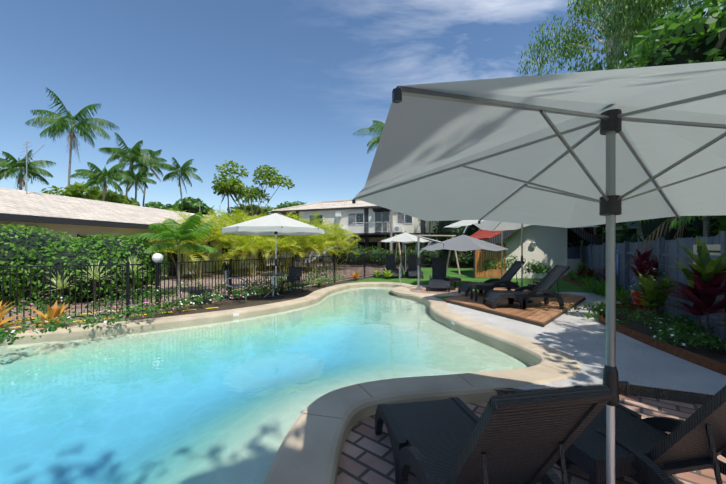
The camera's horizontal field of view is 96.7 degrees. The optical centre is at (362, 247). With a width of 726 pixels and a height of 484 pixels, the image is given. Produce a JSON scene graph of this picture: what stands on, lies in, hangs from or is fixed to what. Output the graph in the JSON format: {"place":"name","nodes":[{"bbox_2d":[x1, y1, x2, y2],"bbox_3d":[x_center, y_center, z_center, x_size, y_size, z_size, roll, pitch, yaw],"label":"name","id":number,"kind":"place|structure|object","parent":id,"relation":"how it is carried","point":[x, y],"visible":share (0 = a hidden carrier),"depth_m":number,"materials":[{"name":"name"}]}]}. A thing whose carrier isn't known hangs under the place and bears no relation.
{"place":"outdoors","nodes":[
{"label":"outdoors","id":0,"kind":"place"},
{"bbox_2d":[0,286,537,483],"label":"pool water","id":1,"kind":"structure","parent":0,"point":[227,401],"depth_m":4.06,"materials":[{"name":"liquid"}]},
{"bbox_2d":[222,213,324,234],"bbox_3d":[-2.714,-0.741,10.060,2.874,0.640,2.874,0,0,1],"label":"umbrella canopy","id":2,"kind":"object","parent":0,"point":[266,225],"visible":1,"depth_m":9.27,"materials":[{"name":"fabric"}]},
{"bbox_2d":[0,0,723,216],"label":"sky","id":3,"kind":"structure","parent":0,"point":[287,86],"materials":[{"name":"blue"}]},
{"bbox_2d":[81,250,725,404],"bbox_3d":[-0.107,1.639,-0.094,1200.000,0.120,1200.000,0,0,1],"label":"garden bed","id":4,"kind":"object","parent":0,"point":[634,325],"depth_m":7.34,"materials":[{"name":"soil"}]},
{"bbox_2d":[0,149,55,190],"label":"tall palm","id":5,"kind":"object","parent":4,"relation":"on","point":[14,164],"visible":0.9,"depth_m":24.44,"materials":[{"name":"green plant"}]},
{"bbox_2d":[25,87,119,189],"bbox_3d":[-25.081,-5.407,27.910,5.445,13.975,6.234,0,0,1],"label":"tall palm","id":6,"kind":"object","parent":4,"relation":"on","point":[60,125],"visible":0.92,"depth_m":27.45,"materials":[{"name":"green plant"}]},
{"bbox_2d":[40,185,139,205],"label":"tree","id":7,"kind":"object","parent":4,"relation":"on","point":[56,189],"visible":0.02,"depth_m":27.93,"materials":[{"name":"green plant"}]},
{"bbox_2d":[63,181,137,205],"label":"tree","id":8,"kind":"object","parent":4,"relation":"on","point":[110,196],"visible":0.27,"depth_m":27.00,"materials":[{"name":"green plant"}]},
{"bbox_2d":[70,162,133,200],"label":"tall palm","id":9,"kind":"object","parent":4,"relation":"on","point":[96,177],"visible":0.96,"depth_m":25.24,"materials":[{"name":"green plant"}]},
{"bbox_2d":[98,132,159,195],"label":"tall palm","id":10,"kind":"object","parent":4,"relation":"on","point":[135,151],"visible":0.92,"depth_m":30.64,"materials":[{"name":"green plant"}]},
{"bbox_2d":[117,168,156,201],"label":"tall palm","id":11,"kind":"object","parent":4,"relation":"on","point":[139,178],"visible":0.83,"depth_m":30.80,"materials":[{"name":"green plant"}]},
{"bbox_2d":[0,213,279,276],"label":"building wing","id":12,"kind":"structure","parent":4,"relation":"on","point":[82,228],"depth_m":13.86,"materials":[{"name":"white paint"}]},
{"bbox_2d":[0,187,225,229],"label":"roof","id":13,"kind":"structure","parent":12,"relation":"on","point":[15,201],"depth_m":14.68,"materials":[{"name":"beige tile"}]},
{"bbox_2d":[18,141,199,212],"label":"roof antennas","id":14,"kind":"object","parent":13,"relation":"on","point":[36,160],"visible":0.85,"depth_m":14.41,"materials":[{"name":"grey"}]},
{"bbox_2d":[121,149,170,206],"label":"tall palm","id":15,"kind":"object","parent":4,"relation":"on","point":[157,159],"visible":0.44,"depth_m":33.95,"materials":[{"name":"green plant"}]},
{"bbox_2d":[0,267,345,345],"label":"flowering shrubs","id":16,"kind":"object","parent":4,"relation":"on","point":[118,315],"visible":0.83,"depth_m":7.15,"materials":[{"name":"green plant"}]},
{"bbox_2d":[154,157,202,198],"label":"tall palm","id":17,"kind":"object","parent":4,"relation":"on","point":[183,169],"visible":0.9,"depth_m":35.08,"materials":[{"name":"green plant"}]},
{"bbox_2d":[143,197,214,214],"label":"tree","id":18,"kind":"object","parent":4,"relation":"on","point":[189,204],"visible":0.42,"depth_m":31.36,"materials":[{"name":"green plant"}]},
{"bbox_2d":[147,208,215,275],"bbox_3d":[-10.295,-0.244,17.568,4.146,3.659,3.491,0,0,1],"label":"palm tree","id":19,"kind":"object","parent":4,"relation":"on","point":[173,260],"visible":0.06,"depth_m":17.39,"materials":[{"name":"green plant"}]},
{"bbox_2d":[173,205,218,215],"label":"banana plants","id":20,"kind":"object","parent":4,"relation":"on","point":[176,208],"visible":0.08,"depth_m":27.49,"materials":[{"name":"green plant"}]},
{"bbox_2d":[1,265,422,329],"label":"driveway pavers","id":21,"kind":"object","parent":4,"relation":"on","point":[84,302],"visible":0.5,"depth_m":10.95,"materials":[{"name":"metal"}]},
{"bbox_2d":[0,223,170,302],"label":"ficus hedge","id":22,"kind":"object","parent":21,"relation":"on","point":[24,248],"visible":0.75,"depth_m":8.94,"materials":[{"name":"green plant"}]},
{"bbox_2d":[3,302,218,328],"bbox_3d":[-5.632,1.571,7.693,3.943,0.002,1.024,0,0,-34],"label":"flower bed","id":23,"kind":"object","parent":21,"relation":"on","point":[114,317],"visible":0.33,"depth_m":7.51,"materials":[{"name":"plant"}]},
{"bbox_2d":[152,253,162,305],"bbox_3d":[-5.484,0.870,8.615,0.260,1.420,0.260,0,0,1],"label":"globe lamp post","id":24,"kind":"object","parent":21,"relation":"on","point":[157,257],"visible":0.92,"depth_m":8.58,"materials":[{"name":"black metal"}]},
{"bbox_2d":[128,211,217,293],"bbox_3d":[-6.009,0.192,10.801,2.524,2.775,2.523,0,0,37],"label":"young palm","id":25,"kind":"object","parent":21,"relation":"on","point":[171,230],"visible":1,"depth_m":10.73,"materials":[{"name":"green plant"}]},
{"bbox_2d":[151,209,232,278],"bbox_3d":[-8.081,-0.178,15.943,4.111,3.530,3.565,0,0,1],"label":"palm tree","id":26,"kind":"object","parent":21,"relation":"on","point":[191,253],"visible":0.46,"depth_m":15.60,"materials":[{"name":"green plant"}]},
{"bbox_2d":[0,253,393,327],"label":"plants","id":27,"kind":"object","parent":21,"relation":"on","point":[54,311],"visible":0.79,"depth_m":7.90,"materials":[{"name":"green plant"}]},
{"bbox_2d":[189,288,211,304],"bbox_3d":[-4.526,1.379,8.996,0.550,0.400,0.300,0,0,-27],"label":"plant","id":28,"kind":"object","parent":21,"relation":"on","point":[206,300],"visible":0.64,"depth_m":8.91,"materials":[{"name":"green plant"}]},
{"bbox_2d":[206,209,279,274],"bbox_3d":[-7.063,-0.316,18.565,4.431,3.806,4.149,0,0,1],"label":"palm tree","id":29,"kind":"object","parent":21,"relation":"on","point":[232,223],"visible":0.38,"depth_m":18.26,"materials":[{"name":"green plant"}]},
{"bbox_2d":[214,223,277,276],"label":"palm tree","id":30,"kind":"object","parent":21,"relation":"on","point":[244,245],"visible":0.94,"depth_m":17.04,"materials":[{"name":"green plant"}]},
{"bbox_2d":[238,214,298,271],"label":"palm tree","id":31,"kind":"object","parent":21,"relation":"on","point":[272,250],"visible":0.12,"depth_m":20.75,"materials":[{"name":"green plant"}]},
{"bbox_2d":[262,235,294,269],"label":"palm tree","id":32,"kind":"object","parent":21,"relation":"on","point":[278,253],"visible":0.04,"depth_m":21.71,"materials":[{"name":"green plant"}]},
{"bbox_2d":[255,213,320,273],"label":"palm tree","id":33,"kind":"object","parent":21,"relation":"on","point":[291,243],"visible":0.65,"depth_m":18.68,"materials":[{"name":"green plant"}]},
{"bbox_2d":[267,214,331,266],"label":"palm tree","id":34,"kind":"object","parent":21,"relation":"on","point":[297,244],"visible":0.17,"depth_m":20.80,"materials":[{"name":"green plant"}]},
{"bbox_2d":[281,216,341,271],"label":"palm tree","id":35,"kind":"object","parent":21,"relation":"on","point":[321,244],"visible":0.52,"depth_m":19.98,"materials":[{"name":"green plant"}]},
{"bbox_2d":[297,211,334,269],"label":"palm tree","id":36,"kind":"object","parent":21,"relation":"on","point":[315,221],"visible":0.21,"depth_m":22.32,"materials":[{"name":"green plant"}]},
{"bbox_2d":[314,222,350,267],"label":"palm tree","id":37,"kind":"object","parent":21,"relation":"on","point":[335,224],"visible":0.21,"depth_m":24.54,"materials":[{"name":"green plant"}]},
{"bbox_2d":[308,223,360,269],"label":"palm tree","id":38,"kind":"object","parent":21,"relation":"on","point":[337,233],"visible":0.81,"depth_m":22.02,"materials":[{"name":"green plant"}]},
{"bbox_2d":[353,120,392,252],"bbox_3d":[2.491,-4.420,25.091,5.436,12.000,5.896,0,0,34],"label":"palm tree","id":39,"kind":"object","parent":21,"relation":"on","point":[379,124],"visible":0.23,"depth_m":25.35,"materials":[{"name":"green plant"}]},
{"bbox_2d":[196,213,244,272],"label":"palm tree","id":40,"kind":"object","parent":4,"relation":"on","point":[227,240],"visible":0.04,"depth_m":19.57,"materials":[{"name":"green plant"}]},
{"bbox_2d":[204,211,238,269],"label":"palm tree","id":41,"kind":"object","parent":4,"relation":"on","point":[227,243],"visible":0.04,"depth_m":21.83,"materials":[{"name":"green plant"}]},
{"bbox_2d":[199,211,255,272],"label":"palm tree","id":42,"kind":"object","parent":4,"relation":"on","point":[213,220],"visible":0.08,"depth_m":19.55,"materials":[{"name":"green plant"}]},
{"bbox_2d":[211,178,243,214],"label":"tall palm","id":43,"kind":"object","parent":4,"relation":"on","point":[223,193],"visible":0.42,"depth_m":37.88,"materials":[{"name":"green plant"}]},
{"bbox_2d":[0,252,472,322],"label":"fence","id":44,"kind":"object","parent":4,"relation":"on","point":[359,262],"visible":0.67,"depth_m":8.49,"materials":[{"name":"black metal"}]},
{"bbox_2d":[223,270,249,300],"bbox_3d":[-3.806,1.139,9.723,0.664,0.885,0.554,0,0,-9],"label":"chair","id":45,"kind":"object","parent":4,"relation":"on","point":[234,285],"visible":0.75,"depth_m":9.50,"materials":[{"name":"grey plastic"}]},
{"bbox_2d":[214,210,258,235],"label":"palm tree","id":46,"kind":"object","parent":4,"relation":"on","point":[242,215],"visible":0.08,"depth_m":23.14,"materials":[{"name":"green plant"}]},
{"bbox_2d":[235,185,260,215],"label":"tree","id":47,"kind":"object","parent":4,"relation":"on","point":[252,196],"visible":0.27,"depth_m":41.52,"materials":[{"name":"green plant"}]},
{"bbox_2d":[220,204,277,217],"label":"tree","id":48,"kind":"object","parent":4,"relation":"on","point":[267,209],"visible":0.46,"depth_m":41.09,"materials":[{"name":"green plant"}]},
{"bbox_2d":[211,160,294,217],"bbox_3d":[-12.784,-4.143,37.919,9.146,11.468,6.978,0,0,-24],"label":"tree","id":49,"kind":"object","parent":4,"relation":"on","point":[233,183],"visible":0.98,"depth_m":37.53,"materials":[{"name":"green plant"}]},
{"bbox_2d":[240,213,274,268],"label":"palm tree","id":50,"kind":"object","parent":4,"relation":"on","point":[252,240],"visible":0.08,"depth_m":22.72,"materials":[{"name":"green plant"}]},
{"bbox_2d":[221,212,324,298],"bbox_3d":[-2.713,0.225,10.061,2.901,2.710,2.901,0,0,1],"label":"umbrella frame","id":51,"kind":"object","parent":4,"relation":"on","point":[275,296],"visible":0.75,"depth_m":10.04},
{"bbox_2d":[261,273,284,296],"bbox_3d":[-2.851,1.221,10.213,0.700,0.742,0.700,0,0,-16],"label":"bistro table","id":52,"kind":"object","parent":4,"relation":"on","point":[272,274],"visible":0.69,"depth_m":10.15,"materials":[{"name":"grey metal"}]},
{"bbox_2d":[271,210,295,267],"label":"tree","id":53,"kind":"object","parent":4,"relation":"on","point":[279,260],"depth_m":24.82,"materials":[{"name":"green plant"}]},
{"bbox_2d":[0,282,580,483],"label":"pool coping","id":54,"kind":"object","parent":4,"relation":"on","point":[310,450],"visible":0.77,"depth_m":3.64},
{"bbox_2d":[128,282,568,418],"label":"coping joints and markers","id":55,"kind":"object","parent":54,"relation":"on","point":[237,314],"visible":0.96,"depth_m":4.10,"materials":[{"name":"grey"}]},
{"bbox_2d":[274,201,306,208],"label":"tree","id":56,"kind":"object","parent":4,"relation":"on","point":[285,205],"visible":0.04,"depth_m":45.24,"materials":[{"name":"green plant"}]},
{"bbox_2d":[280,267,302,294],"bbox_3d":[-2.428,1.139,11.000,0.554,0.885,0.664,0,0,11],"label":"rattan armchair","id":57,"kind":"object","parent":4,"relation":"on","point":[294,274],"visible":0.9,"depth_m":11.21,"materials":[{"name":"grey plastic"}]},
{"bbox_2d":[271,206,442,263],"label":"building","id":58,"kind":"structure","parent":4,"relation":"on","point":[369,226],"depth_m":32.05,"materials":[{"name":"white paint"}]},
{"bbox_2d":[278,200,376,210],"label":"roof front","id":59,"kind":"structure","parent":58,"relation":"on","point":[361,203],"depth_m":35.55,"materials":[{"name":"beige tile"}]},
{"bbox_2d":[272,200,360,210],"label":"roof ridge caps","id":60,"kind":"object","parent":59,"relation":"on","point":[313,203],"visible":0.35,"depth_m":37.82,"materials":[{"name":"beige"}]},
{"bbox_2d":[326,245,472,266],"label":"shrubs","id":61,"kind":"object","parent":4,"relation":"on","point":[461,258],"visible":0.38,"depth_m":25.20,"materials":[{"name":"green plant"}]},
{"bbox_2d":[418,219,437,245],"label":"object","id":62,"kind":"object","parent":4,"relation":"on","point":[429,229],"visible":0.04,"depth_m":27.74,"materials":[{"name":"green plant"}]},
{"bbox_2d":[391,285,469,295],"bbox_3d":[2.481,1.589,11.756,2.920,0.082,2.920,0,0,1],"label":"pool coping","id":63,"kind":"object","parent":4,"relation":"on","point":[399,290],"visible":0.58,"depth_m":10.99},
{"bbox_2d":[409,287,457,293],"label":"peninsula pavers","id":64,"kind":"object","parent":4,"relation":"on","point":[432,290],"visible":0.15,"depth_m":11.65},
{"bbox_2d":[415,235,443,289],"bbox_3d":[2.451,0.567,11.829,1.094,2.000,0.254,0,0,-2],"label":"pool hoist","id":65,"kind":"object","parent":64,"relation":"on","point":[418,262],"visible":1,"depth_m":11.79,"materials":[{"name":"grey"}]},
{"bbox_2d":[429,258,449,291],"bbox_3d":[2.865,0.997,12.128,0.720,1.139,1.697,0,0,13],"label":"lounge chair","id":66,"kind":"object","parent":64,"relation":"on","point":[437,281],"visible":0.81,"depth_m":12.57,"materials":[{"name":"grey plastic"}]},
{"bbox_2d":[444,277,460,290],"bbox_3d":[3.283,1.347,11.840,0.460,0.440,0.460,0,0,-10],"label":"side table","id":67,"kind":"object","parent":64,"relation":"on","point":[453,279],"visible":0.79,"depth_m":11.65,"materials":[{"name":"grey plastic"}]},
{"bbox_2d":[337,268,593,299],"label":"turf lawn","id":68,"kind":"structure","parent":4,"relation":"on","point":[466,275],"depth_m":15.21,"materials":[{"name":"plant"}]},
{"bbox_2d":[384,255,400,278],"bbox_3d":[1.505,1.010,16.925,0.720,1.139,1.697,0,0,-1],"label":"lounge chair","id":69,"kind":"object","parent":68,"relation":"on","point":[390,262],"visible":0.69,"depth_m":17.43,"materials":[{"name":"grey plastic"}]},
{"bbox_2d":[380,231,429,277],"bbox_3d":[2.200,0.374,16.663,2.646,2.410,2.646,0,0,1],"label":"umbrella stand","id":70,"kind":"object","parent":68,"relation":"on","point":[405,243],"visible":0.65,"depth_m":16.64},
{"bbox_2d":[381,232,428,242],"bbox_3d":[2.199,-0.500,16.663,2.620,0.521,2.620,0,0,1],"label":"umbrella canopy","id":71,"kind":"object","parent":70,"relation":"attached to","point":[405,237],"visible":0.94,"depth_m":16.02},
{"bbox_2d":[406,255,422,278],"bbox_3d":[2.684,1.010,16.901,0.720,1.139,1.697,0,0,3],"label":"lounge chair","id":72,"kind":"object","parent":68,"relation":"on","point":[411,270],"visible":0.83,"depth_m":17.37,"materials":[{"name":"grey plastic"}]},
{"bbox_2d":[394,235,460,275],"bbox_3d":[3.702,0.439,19.035,3.844,2.319,1.800,0,0,-12],"label":"swing set","id":73,"kind":"object","parent":68,"relation":"on","point":[398,243],"visible":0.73,"depth_m":18.96,"materials":[{"name":"brown wood"}]},
{"bbox_2d":[420,226,516,282],"bbox_3d":[4.424,0.143,13.018,4.246,2.873,3.513,0,0,1],"label":"cantilever umbrella frame","id":74,"kind":"object","parent":68,"relation":"on","point":[501,251],"visible":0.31,"depth_m":13.85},
{"bbox_2d":[481,254,551,290],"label":"potted shrubs","id":75,"kind":"object","parent":68,"relation":"on","point":[535,268],"visible":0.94,"depth_m":11.46,"materials":[{"name":"green plant"}]},
{"bbox_2d":[565,259,580,278],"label":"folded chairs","id":76,"kind":"object","parent":68,"relation":"on","point":[571,263],"visible":0.56,"depth_m":16.00,"materials":[{"name":"grey"}]},
{"bbox_2d":[473,225,566,277],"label":"cabana shed","id":77,"kind":"structure","parent":4,"relation":"on","point":[547,245],"depth_m":16.32,"materials":[{"name":"white paint"}]},
{"bbox_2d":[480,229,516,243],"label":"cabana soffit","id":78,"kind":"structure","parent":77,"relation":"on","point":[497,238],"depth_m":15.66,"materials":[{"name":"grey"}]},
{"bbox_2d":[473,235,495,239],"bbox_3d":[6.334,-0.492,18.080,0.360,0.050,4.800,-23,0,1],"label":"shade sail","id":79,"kind":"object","parent":78,"relation":"on","point":[484,237],"depth_m":16.56,"materials":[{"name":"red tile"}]},
{"bbox_2d":[470,232,500,236],"bbox_3d":[6.667,-0.650,18.073,0.373,0.050,4.800,-27,-1,1],"label":"shade sail","id":80,"kind":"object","parent":78,"relation":"on","point":[488,234],"depth_m":17.38,"materials":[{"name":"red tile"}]},
{"bbox_2d":[472,230,504,234],"bbox_3d":[7.000,-0.842,18.067,0.393,0.050,4.800,-33,-1,1],"label":"shade sail","id":81,"kind":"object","parent":78,"relation":"on","point":[481,232],"depth_m":18.54,"materials":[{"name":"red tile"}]},
{"bbox_2d":[567,228,598,244],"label":"cabana soffit","id":82,"kind":"structure","parent":77,"relation":"attached to","point":[576,234],"depth_m":15.59,"materials":[{"name":"grey"}]},
{"bbox_2d":[336,394,725,483],"bbox_3d":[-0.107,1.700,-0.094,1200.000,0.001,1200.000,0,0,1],"label":"ground pavers","id":83,"kind":"object","parent":4,"relation":"on","point":[366,457],"depth_m":2.62,"materials":[{"name":"brick"}]},
{"bbox_2d":[375,385,613,483],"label":"lounger","id":84,"kind":"object","parent":83,"relation":"on","point":[524,438],"visible":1,"depth_m":1.59,"materials":[{"name":"grey plastic"}]},
{"bbox_2d":[444,287,585,326],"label":"timber deck","id":85,"kind":"structure","parent":83,"relation":"on","point":[538,311],"depth_m":8.01,"materials":[{"name":"brown"}]},
{"bbox_2d":[470,283,491,300],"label":"side table","id":86,"kind":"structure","parent":85,"relation":"on","point":[485,287],"depth_m":8.75,"materials":[{"name":"grey plastic"}]},
{"bbox_2d":[458,261,524,296],"bbox_3d":[3.963,0.950,9.958,1.838,1.046,0.720,0,0,-1],"label":"lounge chair","id":87,"kind":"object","parent":85,"relation":"on","point":[504,281],"depth_m":9.87,"materials":[{"name":"grey plastic"}]},
{"bbox_2d":[443,222,601,302],"bbox_3d":[4.320,0.027,8.768,3.025,2.895,3.027,0,0,-44],"label":"deck umbrella frame","id":88,"kind":"object","parent":85,"relation":"on","point":[528,301],"visible":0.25,"depth_m":8.75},
{"bbox_2d":[445,220,596,230],"bbox_3d":[4.321,-0.947,8.768,3.000,0.807,3.000,0,0,-44],"label":"patio umbrella","id":89,"kind":"object","parent":88,"relation":"attached to","point":[487,225],"visible":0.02,"depth_m":10.10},
{"bbox_2d":[483,265,569,308],"bbox_3d":[4.041,0.964,8.024,1.869,1.019,0.720,0,0,1],"label":"lounge chair","id":90,"kind":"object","parent":85,"relation":"on","point":[547,282],"depth_m":7.83,"materials":[{"name":"grey plastic"}]},
{"bbox_2d":[352,86,725,483],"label":"umbrella frame","id":91,"kind":"object","parent":83,"relation":"on","point":[609,126],"visible":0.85,"depth_m":1.80,"materials":[{"name":"metal"}]},
{"bbox_2d":[354,61,725,227],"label":"umbrella canopy","id":92,"kind":"object","parent":91,"relation":"attached to","point":[420,137],"visible":0.92,"depth_m":1.96,"materials":[{"name":"fabric"}]},
{"bbox_2d":[446,292,725,404],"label":"concrete path","id":93,"kind":"structure","parent":83,"relation":"on","point":[579,337],"depth_m":4.68,"materials":[{"name":"concrete"}]},
{"bbox_2d":[531,382,550,385],"bbox_3d":[2.021,1.569,3.814,0.340,0.006,0.340,0,0,1],"label":"skimmer lid","id":94,"kind":"object","parent":93,"relation":"on","point":[544,384],"visible":0.31,"depth_m":3.68,"materials":[{"name":"beige"}]},
{"bbox_2d":[564,413,663,483],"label":"side table front","id":95,"kind":"object","parent":83,"relation":"on","point":[585,451],"visible":0.52,"depth_m":2.00,"materials":[{"name":"grey plastic"}]},
{"bbox_2d":[510,385,725,483],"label":"lounger","id":96,"kind":"object","parent":83,"relation":"on","point":[695,440],"visible":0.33,"depth_m":1.92,"materials":[{"name":"wicker"}]},
{"bbox_2d":[433,215,725,266],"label":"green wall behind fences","id":97,"kind":"structure","parent":4,"relation":"on","point":[718,223],"depth_m":11.71,"materials":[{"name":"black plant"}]},
{"bbox_2d":[580,227,582,263],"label":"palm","id":98,"kind":"object","parent":4,"relation":"on","point":[581,243],"visible":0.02,"depth_m":17.12,"materials":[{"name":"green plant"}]},
{"bbox_2d":[479,231,725,342],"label":"fence","id":99,"kind":"object","parent":4,"relation":"on","point":[667,252],"visible":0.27,"depth_m":7.57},
{"bbox_2d":[616,244,719,274],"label":"fence signs","id":100,"kind":"object","parent":99,"relation":"attached to","point":[714,249],"visible":0.08,"depth_m":5.90,"materials":[{"name":"grey"}]},
{"bbox_2d":[517,0,705,244],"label":"eucalypt","id":101,"kind":"object","parent":4,"relation":"on","point":[620,37],"visible":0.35,"depth_m":17.77,"materials":[{"name":"green plant"}]},
{"bbox_2d":[637,228,643,240],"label":"neighbour house","id":102,"kind":"structure","parent":4,"relation":"on","point":[641,233],"depth_m":12.02,"materials":[{"name":"grey"}]},
{"bbox_2d":[616,221,692,229],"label":"neighbour roof","id":103,"kind":"structure","parent":102,"relation":"on","point":[637,224],"depth_m":11.97,"materials":[{"name":"grey"}]},
{"bbox_2d":[560,266,725,351],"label":"bed ground cover","id":104,"kind":"object","parent":4,"relation":"on","point":[597,287],"visible":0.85,"depth_m":6.15,"materials":[{"name":"green plant"}]},
{"bbox_2d":[562,276,725,375],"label":"corten edging","id":105,"kind":"object","parent":4,"relation":"on","point":[704,362],"visible":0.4,"depth_m":4.86,"materials":[{"name":"metal"}]},
{"bbox_2d":[631,289,656,311],"bbox_3d":[7.109,1.339,8.112,0.575,0.480,0.575,0,0,-21],"label":"red-leaved plant","id":106,"kind":"object","parent":4,"relation":"on","point":[635,299],"visible":0.33,"depth_m":8.04,"materials":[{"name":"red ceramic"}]},
{"bbox_2d":[575,235,725,345],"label":"cordylines","id":107,"kind":"object","parent":4,"relation":"on","point":[703,290],"visible":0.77,"depth_m":5.36,"materials":[{"name":"red plant"}]},
{"bbox_2d":[625,216,710,268],"bbox_3d":[8.165,-0.750,7.655,4.936,4.658,4.503,0,0,1],"label":"palm","id":108,"kind":"object","parent":4,"relation":"on","point":[707,224],"visible":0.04,"depth_m":8.14,"materials":[{"name":"green plant"}]},
{"bbox_2d":[619,0,725,68],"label":"tree","id":109,"kind":"object","parent":4,"relation":"on","point":[697,38],"visible":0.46,"depth_m":6.45,"materials":[{"name":"green plant"}]},
{"bbox_2d":[628,1,721,63],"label":"tree","id":110,"kind":"object","parent":4,"relation":"on","point":[690,14],"depth_m":7.83,"materials":[{"name":"green plant"}]},
{"bbox_2d":[632,216,725,230],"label":"palm","id":111,"kind":"object","parent":4,"relation":"on","point":[675,222],"visible":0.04,"depth_m":5.73,"materials":[{"name":"green plant"}]},
{"bbox_2d":[422,234,508,250],"bbox_3d":[4.057,-0.180,13.025,3.487,0.660,3.487,0,0,1],"label":"patio umbrella","id":112,"kind":"object","parent":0,"point":[463,242],"visible":0.98,"depth_m":12.09,"materials":[{"name":"fabric"}]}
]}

